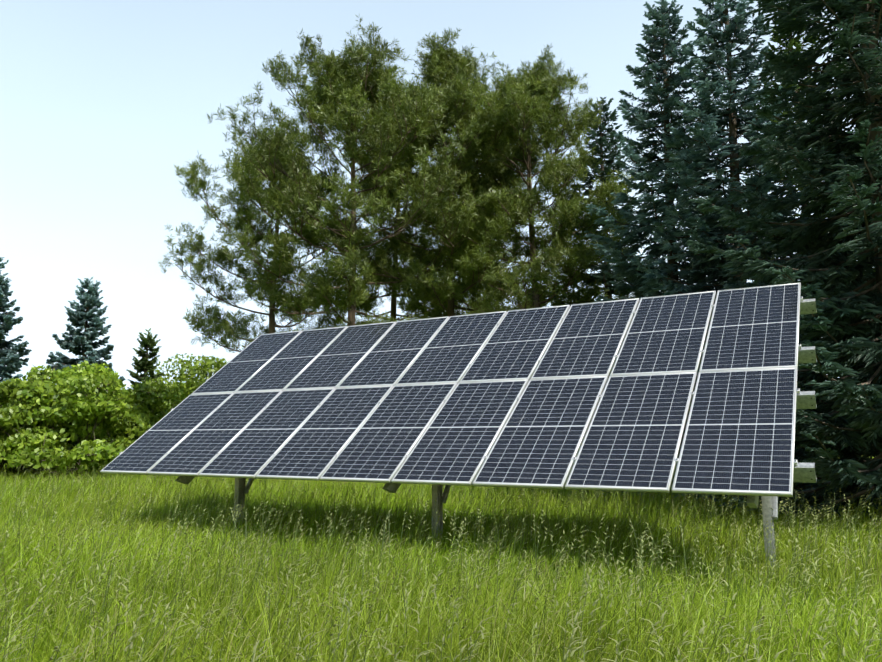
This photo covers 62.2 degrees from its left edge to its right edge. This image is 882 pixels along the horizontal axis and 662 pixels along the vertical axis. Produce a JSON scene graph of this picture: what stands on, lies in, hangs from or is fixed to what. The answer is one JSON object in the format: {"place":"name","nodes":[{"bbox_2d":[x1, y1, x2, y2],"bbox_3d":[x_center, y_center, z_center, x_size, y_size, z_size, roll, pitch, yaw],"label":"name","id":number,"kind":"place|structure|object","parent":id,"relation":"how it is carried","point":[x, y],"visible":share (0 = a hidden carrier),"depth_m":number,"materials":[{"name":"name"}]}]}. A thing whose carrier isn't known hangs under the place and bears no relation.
{"place":"outdoors","nodes":[
{"label":"outdoors","id":0,"kind":"place"},
{"bbox_2d":[0,0,860,392],"bbox_3d":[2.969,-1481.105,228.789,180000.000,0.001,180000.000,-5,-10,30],"label":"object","id":1,"kind":"structure","parent":0,"point":[106,124],"depth_m":3312.21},
{"bbox_2d":[0,455,881,661],"bbox_3d":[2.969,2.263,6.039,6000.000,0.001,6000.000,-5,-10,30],"label":"ground","id":2,"kind":"structure","parent":0,"point":[483,552],"depth_m":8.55,"materials":[{"name":"green plant"}]},
{"bbox_2d":[0,397,20,439],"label":"shrub","id":3,"kind":"object","parent":2,"relation":"on","point":[6,422],"visible":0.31,"depth_m":22.85,"materials":[{"name":"green plant"}]},
{"bbox_2d":[0,389,29,431],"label":"shrub","id":4,"kind":"object","parent":2,"relation":"on","point":[5,395],"visible":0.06,"depth_m":24.26,"materials":[{"name":"green plant"}]},
{"bbox_2d":[0,257,41,478],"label":"spruce","id":5,"kind":"object","parent":2,"relation":"on","point":[10,366],"visible":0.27,"depth_m":26.67,"materials":[{"name":"green plant"}]},
{"bbox_2d":[0,396,42,475],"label":"shrub","id":6,"kind":"object","parent":2,"relation":"on","point":[14,399],"visible":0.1,"depth_m":24.29,"materials":[{"name":"green plant"}]},
{"bbox_2d":[0,380,62,474],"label":"shrub","id":7,"kind":"object","parent":2,"relation":"on","point":[6,461],"visible":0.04,"depth_m":24.43,"materials":[{"name":"green plant"}]},
{"bbox_2d":[1,357,125,475],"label":"shrub","id":8,"kind":"object","parent":2,"relation":"on","point":[34,373],"visible":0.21,"depth_m":25.29,"materials":[{"name":"green plant"}]},
{"bbox_2d":[0,374,138,477],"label":"shrub","id":9,"kind":"object","parent":2,"relation":"on","point":[24,389],"visible":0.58,"depth_m":23.39,"materials":[{"name":"green plant"}]},
{"bbox_2d":[20,276,125,473],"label":"spruce","id":10,"kind":"object","parent":2,"relation":"on","point":[77,342],"visible":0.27,"depth_m":28.73,"materials":[{"name":"green plant"}]},
{"bbox_2d":[3,362,153,476],"bbox_3d":[-12.277,3.039,24.600,4.458,4.018,4.331,0,-9,-1],"label":"shrub","id":11,"kind":"object","parent":2,"relation":"on","point":[99,392],"visible":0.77,"depth_m":23.34,"materials":[{"name":"green plant"}]},
{"bbox_2d":[54,383,132,473],"bbox_3d":[-12.172,3.393,25.457,3.083,3.564,2.768,6,-10,-35],"label":"shrub","id":12,"kind":"object","parent":2,"relation":"on","point":[71,443],"depth_m":24.64,"materials":[{"name":"green plant"}]},
{"bbox_2d":[73,411,154,476],"bbox_3d":[-11.167,3.985,25.363,2.776,2.787,3.279,2,-9,-11],"label":"shrub","id":13,"kind":"object","parent":2,"relation":"on","point":[141,416],"visible":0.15,"depth_m":24.81,"materials":[{"name":"green plant"}]},
{"bbox_2d":[126,328,163,396],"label":"spruce","id":14,"kind":"object","parent":2,"relation":"on","point":[145,364],"visible":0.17,"depth_m":29.63,"materials":[{"name":"green plant"}]},
{"bbox_2d":[123,376,187,476],"bbox_3d":[-10.887,3.502,26.845,2.786,3.763,4.025,5,-10,-31],"label":"shrub","id":15,"kind":"object","parent":2,"relation":"on","point":[144,398],"visible":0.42,"depth_m":26.59,"materials":[{"name":"green plant"}]},
{"bbox_2d":[125,379,204,421],"bbox_3d":[-11.601,4.004,31.558,4.655,4.169,3.549,-1,-9,10],"label":"shrub","id":16,"kind":"object","parent":2,"relation":"on","point":[188,388],"visible":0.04,"depth_m":31.14,"materials":[{"name":"green plant"}]},
{"bbox_2d":[154,353,228,406],"bbox_3d":[-10.637,3.840,32.399,6.835,5.723,5.752,-5,-10,30],"label":"shrub","id":17,"kind":"object","parent":2,"relation":"on","point":[204,368],"visible":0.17,"depth_m":31.80,"materials":[{"name":"green plant"}]},
{"bbox_2d":[157,114,370,481],"bbox_3d":[-5.746,-0.799,23.834,6.751,11.954,6.365,5,-10,-32],"label":"pine","id":18,"kind":"object","parent":2,"relation":"on","point":[200,265],"visible":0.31,"depth_m":23.11,"materials":[{"name":"green plant"}]},
{"bbox_2d":[206,14,483,485],"bbox_3d":[-2.250,-1.964,21.358,7.694,13.520,7.532,-5,-10,30],"label":"pine","id":19,"kind":"object","parent":2,"relation":"on","point":[344,93],"visible":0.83,"depth_m":20.22,"materials":[{"name":"green plant"}]},
{"bbox_2d":[327,106,494,321],"bbox_3d":[-1.545,-1.622,25.898,6.658,14.178,6.071,-5,-10,30],"label":"pine","id":20,"kind":"object","parent":2,"relation":"on","point":[367,306],"visible":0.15,"depth_m":25.03,"materials":[{"name":"green plant"}]},
{"bbox_2d":[320,28,576,318],"bbox_3d":[0.459,-2.254,22.512,7.020,14.431,7.028,-5,-10,30],"label":"pine","id":21,"kind":"object","parent":2,"relation":"on","point":[453,71],"visible":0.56,"depth_m":21.14,"materials":[{"name":"green plant"}]},
{"bbox_2d":[119,297,816,573],"bbox_3d":[-0.086,1.495,10.005,9.426,3.498,3.134,-5,-10,30],"label":"racking","id":22,"kind":"object","parent":2,"relation":"on","point":[804,472],"visible":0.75,"depth_m":8.05,"materials":[{"name":"metal"}]},
{"bbox_2d":[100,283,800,496],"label":"solar panels","id":23,"kind":"object","parent":22,"relation":"attached to","point":[739,437],"visible":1,"depth_m":9.07,"materials":[{"name":"blue glass"}]},
{"bbox_2d":[418,139,570,314],"bbox_3d":[1.701,-1.308,27.032,6.315,13.902,6.091,-5,-10,30],"label":"tree","id":24,"kind":"object","parent":2,"relation":"on","point":[516,260],"visible":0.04,"depth_m":26.53,"materials":[{"name":"green plant"}]},
{"bbox_2d":[426,43,637,312],"bbox_3d":[2.582,-1.757,21.643,6.592,13.181,6.478,-5,-10,30],"label":"pine","id":25,"kind":"object","parent":2,"relation":"on","point":[536,94],"visible":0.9,"depth_m":20.72,"materials":[{"name":"green plant"}]},
{"bbox_2d":[548,97,647,444],"bbox_3d":[5.266,-1.191,23.918,5.938,13.321,5.977,-5,-10,30],"label":"spruce","id":26,"kind":"object","parent":2,"relation":"on","point":[601,142],"visible":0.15,"depth_m":23.97,"materials":[{"name":"green plant"}]},
{"bbox_2d":[566,0,844,499],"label":"spruce","id":27,"kind":"object","parent":2,"relation":"on","point":[641,120],"visible":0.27,"depth_m":18.51,"materials":[{"name":"green plant"}]},
{"bbox_2d":[630,0,881,515],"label":"spruce","id":28,"kind":"object","parent":2,"relation":"on","point":[717,118],"visible":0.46,"depth_m":16.39,"materials":[{"name":"green plant"}]},
{"bbox_2d":[674,0,881,534],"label":"spruce","id":29,"kind":"object","parent":2,"relation":"on","point":[841,319],"visible":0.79,"depth_m":11.47,"materials":[{"name":"green plant"}]},
{"bbox_2d":[744,8,874,487],"bbox_3d":[9.511,-1.968,19.062,6.306,13.842,6.268,-5,-10,30],"label":"spruce","id":30,"kind":"object","parent":2,"relation":"on","point":[797,44],"visible":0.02,"depth_m":19.41,"materials":[{"name":"green plant"}]},
{"bbox_2d":[791,1,881,507],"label":"spruce","id":31,"kind":"object","parent":2,"relation":"on","point":[871,453],"depth_m":13.39,"materials":[{"name":"green plant"}]}
]}

